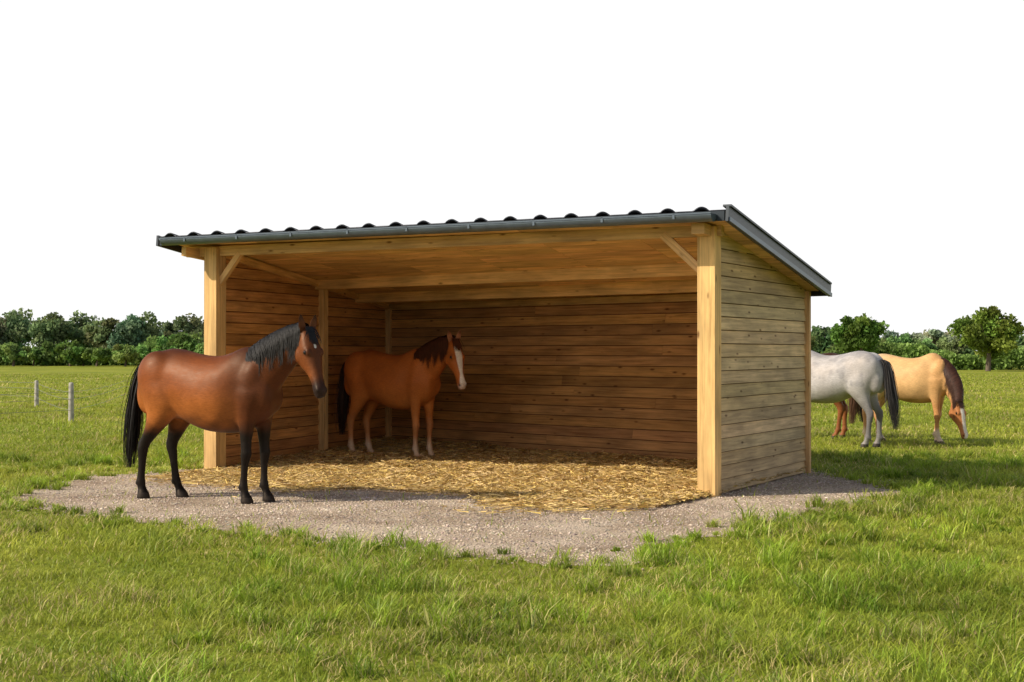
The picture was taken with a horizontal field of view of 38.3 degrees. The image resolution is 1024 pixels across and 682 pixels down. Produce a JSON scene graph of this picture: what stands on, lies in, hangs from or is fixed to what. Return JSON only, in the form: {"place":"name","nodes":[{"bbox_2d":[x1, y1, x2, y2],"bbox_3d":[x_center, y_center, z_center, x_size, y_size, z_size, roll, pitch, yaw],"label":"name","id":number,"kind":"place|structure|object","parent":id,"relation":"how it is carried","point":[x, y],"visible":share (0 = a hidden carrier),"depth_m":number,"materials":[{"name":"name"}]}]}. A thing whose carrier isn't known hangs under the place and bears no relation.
{"place":"outdoors","nodes":[
{"label":"outdoors","id":0,"kind":"place"},
{"bbox_2d":[0,352,1023,681],"bbox_3d":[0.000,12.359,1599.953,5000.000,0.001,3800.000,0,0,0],"label":"ground","id":1,"kind":"structure","parent":0,"point":[52,370],"depth_m":9.51,"materials":[{"name":"green plant"}]},
{"bbox_2d":[0,380,128,421],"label":"wire fence","id":2,"kind":"object","parent":1,"relation":"on","point":[70,409],"visible":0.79,"depth_m":30.67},
{"bbox_2d":[0,307,203,349],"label":"distant trees","id":3,"kind":"object","parent":1,"relation":"on","point":[19,329],"visible":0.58,"depth_m":155.67,"materials":[{"name":"green plant"}]},
{"bbox_2d":[0,331,203,366],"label":"hedgerow bushes","id":4,"kind":"object","parent":1,"relation":"on","point":[74,352],"visible":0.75,"depth_m":143.41,"materials":[{"name":"green plant"}]},
{"bbox_2d":[11,469,900,565],"bbox_3d":[-0.583,1.607,16.384,9.027,0.001,9.524,0,0,33],"label":"gravel pad","id":5,"kind":"object","parent":1,"relation":"on","point":[434,504],"visible":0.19,"depth_m":13.56,"materials":[{"name":"grey gravel"}]},
{"bbox_2d":[117,314,326,503],"bbox_3d":[-2.875,0.670,14.719,2.593,1.847,0.623,0,0,25],"label":"bay horse","id":6,"kind":"object","parent":5,"relation":"on","point":[178,392],"visible":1,"depth_m":14.50},
{"bbox_2d":[111,436,806,520],"bbox_3d":[-0.995,1.524,17.838,9.442,0.167,6.830,0,-1,44],"label":"straw","id":7,"kind":"object","parent":5,"relation":"on","point":[592,481],"visible":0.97,"depth_m":17.00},
{"bbox_2d":[334,330,466,456],"bbox_3d":[-1.525,0.743,20.474,2.520,1.781,0.616,0,0,38],"label":"chestnut horse","id":8,"kind":"object","parent":7,"relation":"on","point":[371,380],"visible":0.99,"depth_m":20.27},
{"bbox_2d":[156,204,831,496],"bbox_3d":[-0.052,0.148,19.222,8.241,2.965,6.240,0,0,28],"label":"field shelter","id":9,"kind":"object","parent":5,"relation":"on","point":[667,333],"visible":0.99,"depth_m":19.26,"materials":[{"name":"wood"}]},
{"bbox_2d":[822,353,862,438],"bbox_3d":[4.884,0.887,25.336,2.434,1.558,0.570,0,0,14],"label":"brown horse","id":10,"kind":"object","parent":1,"relation":"on","point":[842,407],"visible":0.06,"depth_m":25.04},
{"bbox_2d":[811,350,900,447],"bbox_3d":[4.954,0.808,23.302,2.472,1.687,0.618,0,0,36],"label":"grey horse","id":11,"kind":"object","parent":1,"relation":"on","point":[863,379],"visible":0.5,"depth_m":22.79},
{"bbox_2d":[829,313,889,352],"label":"oak tree","id":12,"kind":"object","parent":1,"relation":"on","point":[858,333],"visible":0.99,"depth_m":105.54,"materials":[{"name":"green plant"}]},
{"bbox_2d":[846,353,968,444],"bbox_3d":[6.428,0.925,23.988,2.147,1.464,0.590,0,0,38],"label":"palomino horse","id":13,"kind":"object","parent":1,"relation":"on","point":[934,378],"visible":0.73,"depth_m":23.57},
{"bbox_2d":[811,325,1023,354],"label":"distant trees","id":14,"kind":"object","parent":1,"relation":"on","point":[821,340],"visible":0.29,"depth_m":126.93,"materials":[{"name":"green plant"}]},
{"bbox_2d":[819,341,1023,369],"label":"hedge","id":15,"kind":"object","parent":1,"relation":"on","point":[1013,359],"visible":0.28,"depth_m":116.37,"materials":[{"name":"green plant"}]},
{"bbox_2d":[946,306,1023,370],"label":"oak tree","id":16,"kind":"object","parent":1,"relation":"on","point":[990,333],"visible":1,"depth_m":108.14,"materials":[{"name":"green plant"}]},
{"bbox_2d":[0,0,1023,350],"label":"sky","id":17,"kind":"structure","parent":0,"point":[880,142],"materials":[{"name":"white"}]}
]}

